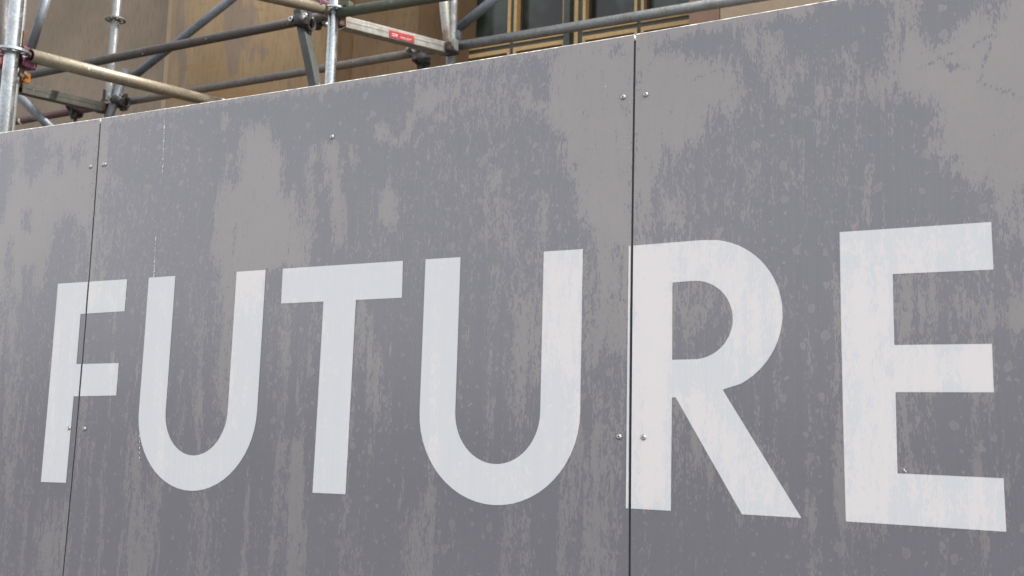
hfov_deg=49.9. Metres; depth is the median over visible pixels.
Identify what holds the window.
in the stone building
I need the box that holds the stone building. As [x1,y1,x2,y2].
[15,0,829,130]
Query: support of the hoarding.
on the ground
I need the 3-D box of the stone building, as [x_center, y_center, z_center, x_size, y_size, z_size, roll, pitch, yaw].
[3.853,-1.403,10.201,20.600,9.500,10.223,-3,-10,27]
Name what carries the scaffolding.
on the ground
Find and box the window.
[469,0,688,60]
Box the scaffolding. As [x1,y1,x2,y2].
[0,0,768,132]
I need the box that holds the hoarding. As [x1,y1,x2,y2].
[0,0,1023,575]

